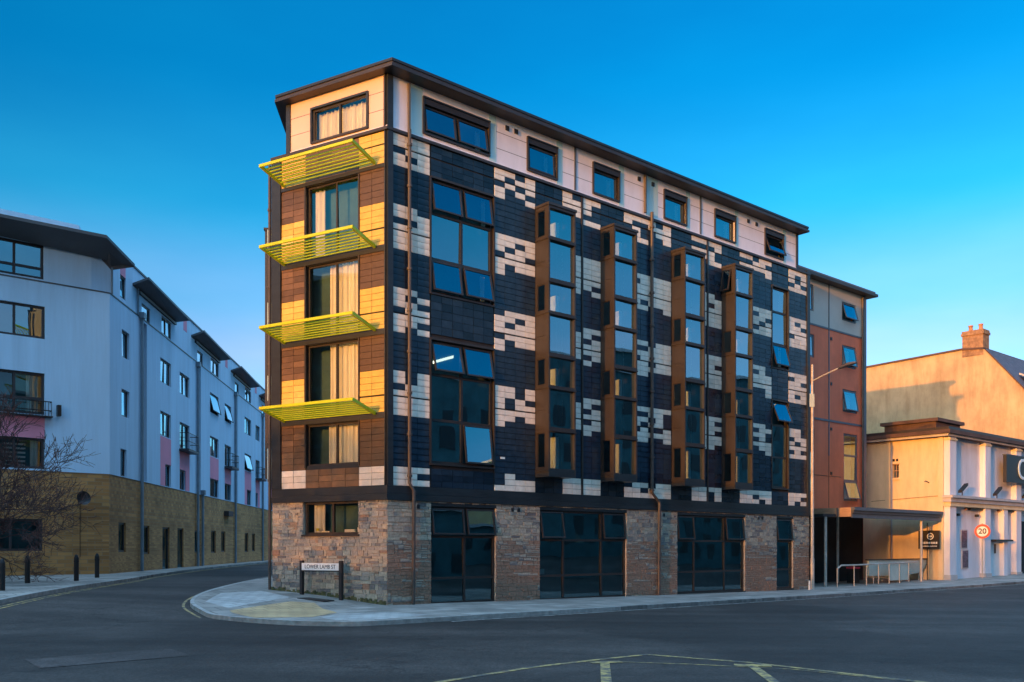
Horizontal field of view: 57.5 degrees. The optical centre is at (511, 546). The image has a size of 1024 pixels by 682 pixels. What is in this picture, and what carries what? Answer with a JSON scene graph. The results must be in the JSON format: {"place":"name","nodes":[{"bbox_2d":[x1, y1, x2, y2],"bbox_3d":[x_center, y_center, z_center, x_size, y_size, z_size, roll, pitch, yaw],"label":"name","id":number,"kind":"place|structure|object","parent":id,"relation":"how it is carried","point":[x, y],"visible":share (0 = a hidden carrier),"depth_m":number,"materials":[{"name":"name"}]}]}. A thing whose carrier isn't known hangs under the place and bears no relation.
{"place":"outdoors","nodes":[
{"label":"outdoors","id":0,"kind":"place"},
{"bbox_2d":[0,560,271,598],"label":"pavement","id":1,"kind":"structure","parent":0,"point":[14,586],"depth_m":36.84,"materials":[{"name":"grey concrete"}]},
{"bbox_2d":[0,559,5,590],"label":"bollard","id":2,"kind":"object","parent":1,"relation":"on","point":[2,574],"visible":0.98,"depth_m":29.73,"materials":[{"name":"black metal"}]},
{"bbox_2d":[24,555,29,582],"bbox_3d":[-17.600,0.829,33.900,0.199,1.030,0.199,0,0,0],"label":"bollard","id":3,"kind":"object","parent":1,"relation":"on","point":[27,572],"visible":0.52,"depth_m":33.82,"materials":[{"name":"black metal"}]},
{"bbox_2d":[0,390,102,581],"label":"bare tree","id":4,"kind":"object","parent":1,"relation":"on","point":[11,493],"visible":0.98,"depth_m":33.67,"materials":[{"name":"brown plant"}]},
{"bbox_2d":[74,554,78,580],"bbox_3d":[-16.780,0.819,35.950,0.199,1.030,0.199,0,0,0],"label":"bollard","id":5,"kind":"object","parent":1,"relation":"on","point":[76,567],"visible":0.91,"depth_m":35.87,"materials":[{"name":"black metal"}]},
{"bbox_2d":[94,553,99,577],"bbox_3d":[-17.360,0.798,39.050,0.199,1.030,0.199,0,0,0],"label":"bollard","id":6,"kind":"object","parent":1,"relation":"on","point":[96,559],"visible":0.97,"depth_m":38.98,"materials":[{"name":"black metal"}]},
{"bbox_2d":[0,209,272,575],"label":"apartment building","id":7,"kind":"structure","parent":1,"relation":"on","point":[152,389],"depth_m":45.20,"materials":[{"name":"paint"}]},
{"bbox_2d":[0,518,41,550],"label":"window","id":8,"kind":"structure","parent":7,"relation":"in","point":[9,538],"depth_m":41.45,"materials":[{"name":"black glass"}]},
{"bbox_2d":[0,237,42,278],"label":"window","id":9,"kind":"structure","parent":7,"relation":"in","point":[12,263],"depth_m":41.62,"materials":[{"name":"black glass"}]},
{"bbox_2d":[0,369,43,414],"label":"window","id":10,"kind":"structure","parent":7,"relation":"in","point":[31,381],"depth_m":42.07,"materials":[{"name":"black glass"}]},
{"bbox_2d":[0,300,44,338],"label":"window","id":11,"kind":"structure","parent":7,"relation":"in","point":[13,304],"depth_m":41.69,"materials":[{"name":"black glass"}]},
{"bbox_2d":[1,436,43,468],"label":"window","id":12,"kind":"structure","parent":7,"relation":"in","point":[33,441],"depth_m":42.07,"materials":[{"name":"black glass"}]},
{"bbox_2d":[77,491,90,504],"bbox_3d":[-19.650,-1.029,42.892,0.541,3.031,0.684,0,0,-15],"label":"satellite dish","id":13,"kind":"object","parent":7,"relation":"attached to","point":[87,495],"visible":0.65,"depth_m":42.82,"materials":[{"name":"black metal"}]},
{"bbox_2d":[118,523,123,551],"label":"window","id":14,"kind":"structure","parent":7,"relation":"in","point":[122,524],"depth_m":46.28,"materials":[{"name":"black glass"}]},
{"bbox_2d":[121,449,123,475],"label":"window","id":15,"kind":"structure","parent":7,"relation":"in","point":[122,451],"depth_m":46.31,"materials":[{"name":"black glass"}]},
{"bbox_2d":[120,275,124,299],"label":"window","id":16,"kind":"structure","parent":7,"relation":"in","point":[122,281],"depth_m":46.24,"materials":[{"name":"blue glass"}]},
{"bbox_2d":[122,331,126,358],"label":"window","id":17,"kind":"structure","parent":7,"relation":"in","point":[124,336],"depth_m":46.56,"materials":[{"name":"blue glass"}]},
{"bbox_2d":[122,390,126,417],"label":"window","id":18,"kind":"structure","parent":7,"relation":"in","point":[124,394],"depth_m":46.53,"materials":[{"name":"blue glass"}]},
{"bbox_2d":[142,304,148,322],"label":"window","id":19,"kind":"structure","parent":7,"relation":"in","point":[144,309],"depth_m":50.15,"materials":[{"name":"blue glass"}]},
{"bbox_2d":[144,526,147,553],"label":"window","id":20,"kind":"structure","parent":7,"relation":"in","point":[146,527],"depth_m":50.17,"materials":[{"name":"black glass"}]},
{"bbox_2d":[160,358,168,385],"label":"window","id":21,"kind":"structure","parent":7,"relation":"in","point":[164,367],"depth_m":53.57,"materials":[{"name":"blue glass"}]},
{"bbox_2d":[160,411,168,437],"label":"window","id":22,"kind":"structure","parent":7,"relation":"in","point":[164,418],"depth_m":53.54,"materials":[{"name":"blue glass"}]},
{"bbox_2d":[162,527,167,568],"bbox_3d":[-19.930,0.186,53.428,0.080,2.600,1.450,0,0,-5],"label":"door","id":23,"kind":"structure","parent":7,"relation":"in","point":[166,528],"depth_m":54.05,"materials":[{"name":"black glass"}]},
{"bbox_2d":[162,317,169,338],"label":"window","id":24,"kind":"structure","parent":7,"relation":"in","point":[165,324],"depth_m":53.62,"materials":[{"name":"blue glass"}]},
{"bbox_2d":[165,465,168,486],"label":"window","id":25,"kind":"structure","parent":7,"relation":"in","point":[167,466],"depth_m":54.26,"materials":[{"name":"black glass"}]},
{"bbox_2d":[177,528,181,566],"bbox_3d":[-20.204,0.186,56.541,0.080,2.600,1.400,0,0,-5],"label":"door","id":26,"kind":"structure","parent":7,"relation":"in","point":[180,529],"depth_m":57.15,"materials":[{"name":"black glass"}]},
{"bbox_2d":[180,470,183,489],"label":"window","id":27,"kind":"structure","parent":7,"relation":"in","point":[180,470],"depth_m":57.50,"materials":[{"name":"black glass"}]},
{"bbox_2d":[180,373,187,397],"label":"window","id":28,"kind":"structure","parent":7,"relation":"in","point":[183,380],"depth_m":57.72,"materials":[{"name":"blue glass"}]},
{"bbox_2d":[180,423,187,447],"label":"window","id":29,"kind":"structure","parent":7,"relation":"in","point":[181,424],"depth_m":57.34,"materials":[{"name":"black glass"}]},
{"bbox_2d":[197,351,201,364],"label":"window","id":30,"kind":"structure","parent":7,"relation":"in","point":[199,356],"depth_m":61.68,"materials":[{"name":"blue glass"}]},
{"bbox_2d":[211,531,214,552],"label":"window","id":31,"kind":"structure","parent":7,"relation":"in","point":[211,531],"depth_m":65.76,"materials":[{"name":"black glass"}]},
{"bbox_2d":[210,436,216,457],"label":"window","id":32,"kind":"structure","parent":7,"relation":"in","point":[213,442],"depth_m":65.68,"materials":[{"name":"blue glass"}]},
{"bbox_2d":[210,479,216,497],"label":"window","id":33,"kind":"structure","parent":7,"relation":"in","point":[215,481],"depth_m":65.98,"materials":[{"name":"black glass"}]},
{"bbox_2d":[211,359,217,376],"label":"window","id":34,"kind":"structure","parent":7,"relation":"in","point":[214,366],"depth_m":66.00,"materials":[{"name":"blue glass"}]},
{"bbox_2d":[210,393,220,415],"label":"window","id":35,"kind":"structure","parent":7,"relation":"in","point":[214,401],"depth_m":65.33,"materials":[{"name":"blue glass"}]},
{"bbox_2d":[225,445,229,465],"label":"window","id":36,"kind":"structure","parent":7,"relation":"in","point":[226,447],"depth_m":69.71,"materials":[{"name":"black glass"}]},
{"bbox_2d":[225,484,229,500],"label":"window","id":37,"kind":"structure","parent":7,"relation":"in","point":[226,485],"depth_m":70.05,"materials":[{"name":"black glass"}]},
{"bbox_2d":[225,404,233,422],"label":"window","id":38,"kind":"structure","parent":7,"relation":"in","point":[227,409],"depth_m":69.78,"materials":[{"name":"blue glass"}]},
{"bbox_2d":[245,533,246,551],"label":"window","id":39,"kind":"structure","parent":7,"relation":"in","point":[245,533],"depth_m":77.23,"materials":[{"name":"black glass"}]},
{"bbox_2d":[245,418,249,435],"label":"window","id":40,"kind":"structure","parent":7,"relation":"in","point":[247,423],"depth_m":77.92,"materials":[{"name":"blue glass"}]},
{"bbox_2d":[245,388,249,402],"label":"window","id":41,"kind":"structure","parent":7,"relation":"in","point":[247,393],"depth_m":77.94,"materials":[{"name":"blue glass"}]},
{"bbox_2d":[247,490,249,504],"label":"window","id":42,"kind":"structure","parent":7,"relation":"in","point":[248,492],"depth_m":78.37,"materials":[{"name":"black glass"}]},
{"bbox_2d":[245,454,253,471],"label":"window","id":43,"kind":"structure","parent":7,"relation":"in","point":[247,458],"depth_m":77.43,"materials":[{"name":"blue glass"}]},
{"bbox_2d":[252,534,253,550],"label":"window","id":44,"kind":"structure","parent":7,"relation":"in","point":[252,534],"depth_m":80.27,"materials":[{"name":"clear glass"}]},
{"bbox_2d":[256,426,258,440],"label":"window","id":45,"kind":"structure","parent":7,"relation":"in","point":[257,428],"depth_m":82.44,"materials":[{"name":"black glass"}]},
{"bbox_2d":[256,460,258,477],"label":"window","id":46,"kind":"structure","parent":7,"relation":"in","point":[257,462],"depth_m":82.44,"materials":[{"name":"black glass"}]},
{"bbox_2d":[0,562,1023,681],"bbox_3d":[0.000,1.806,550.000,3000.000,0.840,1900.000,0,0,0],"label":"road","id":47,"kind":"structure","parent":0,"point":[974,634],"depth_m":19.73,"materials":[{"name":"grey asphalt"}]},
{"bbox_2d":[25,649,188,667],"bbox_3d":[-7.235,1.998,16.825,2.722,0.001,1.547,0,0,-41],"label":"road patch","id":48,"kind":"object","parent":47,"relation":"on","point":[46,662],"visible":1,"depth_m":16.82,"materials":[{"name":"grey asphalt"}]},
{"bbox_2d":[0,561,271,603],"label":"kerb","id":49,"kind":"structure","parent":47,"relation":"on","point":[29,595],"depth_m":34.18,"materials":[{"name":"concrete"}]},
{"bbox_2d":[0,563,1017,621],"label":"road edge line","id":50,"kind":"object","parent":47,"relation":"on","point":[183,604],"visible":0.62,"depth_m":30.13,"materials":[{"name":"yellow paint"}]},
{"bbox_2d":[190,576,1023,625],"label":"kerb","id":51,"kind":"structure","parent":47,"relation":"on","point":[199,609],"depth_m":27.50,"materials":[{"name":"concrete"}]},
{"bbox_2d":[436,654,924,681],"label":"road marking","id":52,"kind":"object","parent":47,"relation":"on","point":[605,671],"visible":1,"depth_m":15.17,"materials":[{"name":"yellow paint"}]},
{"bbox_2d":[866,323,1023,477],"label":"gabled house","id":53,"kind":"structure","parent":47,"relation":"on","point":[974,383],"depth_m":76.56,"materials":[{"name":"paint"}]},
{"bbox_2d":[0,0,1023,388],"label":"sky","id":54,"kind":"structure","parent":0,"point":[892,131],"materials":[{"name":"blue"}]},
{"bbox_2d":[194,573,1023,620],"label":"pavement","id":55,"kind":"structure","parent":0,"point":[337,605],"depth_m":32.12,"materials":[{"name":"grey concrete"}]},
{"bbox_2d":[205,591,288,607],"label":"pale paving","id":56,"kind":"structure","parent":55,"relation":"on","point":[231,599],"depth_m":29.58,"materials":[{"name":"grey concrete"}]},
{"bbox_2d":[229,601,336,617],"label":"tactile paving","id":57,"kind":"structure","parent":55,"relation":"on","point":[295,609],"depth_m":27.18,"materials":[{"name":"beige concrete"}]},
{"bbox_2d":[298,597,333,601],"bbox_3d":[-6.350,1.732,30.200,1.107,0.141,0.503,0,0,27],"label":"manhole cover","id":58,"kind":"object","parent":55,"relation":"on","point":[317,599],"visible":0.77,"depth_m":30.06,"materials":[{"name":"black metal"}]},
{"bbox_2d":[300,560,343,599],"bbox_3d":[-6.327,1.120,30.929,1.810,1.308,0.126,0,0,30],"label":"street name sign","id":59,"kind":"object","parent":55,"relation":"on","point":[328,567],"visible":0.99,"depth_m":30.76,"materials":[{"name":"black metal"}]},
{"bbox_2d":[320,612,424,619],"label":"pale paving","id":60,"kind":"structure","parent":55,"relation":"on","point":[364,616],"depth_m":25.54,"materials":[{"name":"grey concrete"}]},
{"bbox_2d":[259,57,810,604],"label":"apartment building","id":61,"kind":"structure","parent":55,"relation":"on","point":[513,353],"depth_m":33.51,"materials":[{"name":"tile"}]},
{"bbox_2d":[301,501,358,536],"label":"window","id":62,"kind":"structure","parent":61,"relation":"in","point":[319,507],"depth_m":31.71,"materials":[{"name":"metal"}]},
{"bbox_2d":[309,176,357,256],"bbox_3d":[-5.870,-10.984,31.411,2.270,2.460,0.350,0,0,30],"label":"window","id":63,"kind":"structure","parent":61,"relation":"in","point":[320,196],"depth_m":31.83,"materials":[{"name":"fabric"}]},
{"bbox_2d":[309,258,357,336],"bbox_3d":[-5.877,-8.284,31.398,2.270,2.460,0.394,0,0,30],"label":"window","id":64,"kind":"structure","parent":61,"relation":"in","point":[344,277],"depth_m":31.35,"materials":[{"name":"metal"}]},
{"bbox_2d":[309,340,357,416],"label":"window","id":65,"kind":"structure","parent":61,"relation":"in","point":[344,357],"depth_m":31.34,"materials":[{"name":"fabric"}]},
{"bbox_2d":[309,421,357,465],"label":"window","id":66,"kind":"structure","parent":61,"relation":"in","point":[343,437],"depth_m":31.36,"materials":[{"name":"metal"}]},
{"bbox_2d":[310,90,368,144],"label":"window","id":67,"kind":"structure","parent":61,"relation":"in","point":[340,122],"depth_m":31.22,"materials":[{"name":"metal"}]},
{"bbox_2d":[422,95,490,156],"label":"window","id":68,"kind":"structure","parent":61,"relation":"in","point":[458,115],"depth_m":31.88,"materials":[{"name":"metal"}]},
{"bbox_2d":[429,175,494,307],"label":"window","id":69,"kind":"structure","parent":61,"relation":"in","point":[462,189],"depth_m":32.09,"materials":[{"name":"metal"}]},
{"bbox_2d":[429,337,494,468],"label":"window","id":70,"kind":"structure","parent":61,"relation":"in","point":[462,346],"depth_m":32.09,"materials":[{"name":"metal"}]},
{"bbox_2d":[431,502,495,602],"bbox_3d":[-1.653,0.236,32.074,2.820,3.420,0.260,0,0,-41],"label":"shopfront window","id":71,"kind":"structure","parent":61,"relation":"in","point":[434,506],"depth_m":32.15,"materials":[{"name":"metal"}]},
{"bbox_2d":[527,136,558,180],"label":"window","id":72,"kind":"structure","parent":61,"relation":"in","point":[533,143],"depth_m":34.51,"materials":[{"name":"metal"}]},
{"bbox_2d":[535,201,576,478],"bbox_3d":[1.622,-7.489,34.363,1.576,9.910,1.506,0,0,0],"label":"oriel window","id":73,"kind":"structure","parent":61,"relation":"in","point":[567,244],"depth_m":34.30,"materials":[{"name":"brown wood"}]},
{"bbox_2d":[540,507,626,598],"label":"shopfront window","id":74,"kind":"structure","parent":61,"relation":"in","point":[557,510],"depth_m":36.19,"materials":[{"name":"metal"}]},
{"bbox_2d":[592,161,620,202],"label":"window","id":75,"kind":"structure","parent":61,"relation":"in","point":[598,168],"depth_m":36.83,"materials":[{"name":"metal"}]},
{"bbox_2d":[600,223,638,482],"bbox_3d":[4.211,-7.489,36.598,1.546,9.910,1.480,0,0,0],"label":"oriel window","id":76,"kind":"structure","parent":61,"relation":"in","point":[628,262],"depth_m":36.50,"materials":[{"name":"brown wood"}]},
{"bbox_2d":[663,188,687,225],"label":"window","id":77,"kind":"structure","parent":61,"relation":"in","point":[669,195],"depth_m":39.59,"materials":[{"name":"metal"}]},
{"bbox_2d":[671,246,705,487],"bbox_3d":[7.458,-7.489,39.401,1.561,9.910,1.493,0,0,0],"label":"oriel window","id":78,"kind":"structure","parent":61,"relation":"in","point":[697,283],"depth_m":39.24,"materials":[{"name":"brown wood"}]},
{"bbox_2d":[677,512,745,593],"bbox_3d":[8.714,0.441,41.206,4.870,3.830,0.463,0,0,-41],"label":"shopfront window","id":79,"kind":"structure","parent":61,"relation":"in","point":[724,517],"depth_m":41.45,"materials":[{"name":"metal"}]},
{"bbox_2d":[714,208,736,243],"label":"window","id":80,"kind":"structure","parent":61,"relation":"in","point":[722,215],"depth_m":41.84,"materials":[{"name":"metal"}]},
{"bbox_2d":[720,263,753,490],"bbox_3d":[10.023,-7.489,41.665,1.669,9.910,1.486,0,0,0],"label":"oriel window","id":81,"kind":"structure","parent":61,"relation":"in","point":[741,291],"depth_m":41.48,"materials":[{"name":"brown metal"}]},
{"bbox_2d":[764,227,786,260],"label":"window","id":82,"kind":"structure","parent":61,"relation":"in","point":[769,233],"depth_m":44.18,"materials":[{"name":"metal"}]},
{"bbox_2d":[771,284,790,371],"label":"window","id":83,"kind":"structure","parent":61,"relation":"in","point":[787,364],"depth_m":44.92,"materials":[{"name":"metal"}]},
{"bbox_2d":[771,399,792,489],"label":"window","id":84,"kind":"structure","parent":61,"relation":"in","point":[786,421],"depth_m":44.88,"materials":[{"name":"metal"}]},
{"bbox_2d":[776,516,793,590],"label":"shopfront window","id":85,"kind":"structure","parent":61,"relation":"in","point":[779,518],"depth_m":45.13,"materials":[{"name":"metal"}]},
{"bbox_2d":[809,361,856,589],"bbox_3d":[15.515,-3.419,45.127,0.340,11.090,2.448,0,0,-43],"label":"street lamp","id":86,"kind":"object","parent":55,"relation":"on","point":[811,395],"visible":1,"depth_m":45.93,"materials":[{"name":"metal"}]},
{"bbox_2d":[798,265,877,582],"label":"apartment building","id":87,"kind":"structure","parent":55,"relation":"on","point":[837,323],"depth_m":55.24,"materials":[{"name":"ceramic"}]},
{"bbox_2d":[810,284,812,310],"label":"window","id":88,"kind":"structure","parent":87,"relation":"in","point":[811,286],"depth_m":53.55,"materials":[{"name":"metal"}]},
{"bbox_2d":[810,334,813,356],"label":"window","id":89,"kind":"structure","parent":87,"relation":"in","point":[812,336],"depth_m":53.61,"materials":[{"name":"metal"}]},
{"bbox_2d":[842,345,857,368],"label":"window","id":90,"kind":"structure","parent":87,"relation":"in","point":[845,355],"depth_m":56.40,"materials":[{"name":"glass"}]},
{"bbox_2d":[842,302,858,323],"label":"window","id":91,"kind":"structure","parent":87,"relation":"in","point":[843,303],"depth_m":56.22,"materials":[{"name":"metal"}]},
{"bbox_2d":[843,389,858,413],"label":"window","id":92,"kind":"structure","parent":87,"relation":"in","point":[846,398],"depth_m":56.48,"materials":[{"name":"glass"}]},
{"bbox_2d":[844,433,860,501],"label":"window","id":93,"kind":"structure","parent":87,"relation":"in","point":[847,442],"depth_m":56.62,"materials":[{"name":"glass"}]},
{"bbox_2d":[846,567,859,582],"bbox_3d":[19.196,1.591,52.508,0.610,0.890,0.510,0,0,-41],"label":"waste bin","id":94,"kind":"object","parent":55,"relation":"on","point":[850,574],"visible":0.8,"depth_m":52.34,"materials":[{"name":"black metal"}]},
{"bbox_2d":[809,507,942,586],"bbox_3d":[19.918,0.051,53.126,11.450,4.250,4.020,0,0,-41],"label":"entrance canopy","id":95,"kind":"object","parent":55,"relation":"on","point":[873,513],"visible":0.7,"depth_m":51.05,"materials":[{"name":"metal"}]},
{"bbox_2d":[837,561,917,586],"bbox_3d":[20.329,1.512,51.670,8.830,1.298,0.088,0,0,-41],"label":"handrail","id":96,"kind":"object","parent":55,"relation":"on","point":[899,572],"visible":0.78,"depth_m":52.82,"materials":[{"name":"metal"}]},
{"bbox_2d":[865,558,926,583],"bbox_3d":[22.419,1.446,54.215,7.060,1.480,0.200,0,0,-41],"label":"ramp balustrade","id":97,"kind":"object","parent":55,"relation":"on","point":[914,568],"visible":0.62,"depth_m":53.29,"materials":[{"name":"grey metal"}]},
{"bbox_2d":[918,523,939,579],"bbox_3d":[24.975,0.336,55.878,0.145,3.500,1.260,0,0,-40],"label":"pub sign","id":98,"kind":"object","parent":55,"relation":"on","point":[931,539],"visible":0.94,"depth_m":55.80,"materials":[{"name":"black metal"}]},
{"bbox_2d":[863,417,1023,579],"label":"corner building","id":99,"kind":"structure","parent":55,"relation":"on","point":[952,470],"depth_m":58.08,"materials":[{"name":"paint"}]},
{"bbox_2d":[892,462,899,479],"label":"window","id":100,"kind":"structure","parent":99,"relation":"in","point":[894,463],"depth_m":58.06,"materials":[{"name":"beige glass"}]},
{"bbox_2d":[960,530,966,548],"bbox_3d":[27.809,-0.459,57.429,0.880,1.170,0.056,0,0,-41],"label":"poster board","id":101,"kind":"object","parent":99,"relation":"attached to","point":[963,539],"visible":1,"depth_m":57.33,"materials":[{"name":"paint"}]},
{"bbox_2d":[961,550,968,568],"bbox_3d":[27.922,0.771,57.527,0.880,1.150,0.056,0,0,-41],"label":"poster board","id":102,"kind":"object","parent":99,"relation":"attached to","point":[964,558],"visible":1,"depth_m":57.42,"materials":[{"name":"paint"}]},
{"bbox_2d":[991,539,1012,575],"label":"door","id":103,"kind":"structure","parent":99,"relation":"in","point":[995,546],"depth_m":60.39,"materials":[{"name":"white metal"}]},
{"bbox_2d":[1002,454,1023,483],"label":"shop sign","id":104,"kind":"object","parent":99,"relation":"attached to","point":[1013,468],"visible":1,"depth_m":60.98,"materials":[{"name":"metal"}]},
{"bbox_2d":[1021,521,1023,573],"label":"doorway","id":105,"kind":"structure","parent":99,"relation":"in","point":[1022,522],"depth_m":63.27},
{"bbox_2d":[974,523,990,577],"bbox_3d":[29.218,0.245,57.976,0.899,3.419,0.118,0,0,25],"label":"speed limit sign","id":106,"kind":"object","parent":55,"relation":"on","point":[982,531],"visible":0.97,"depth_m":57.95,"materials":[{"name":"metal"}]}
]}

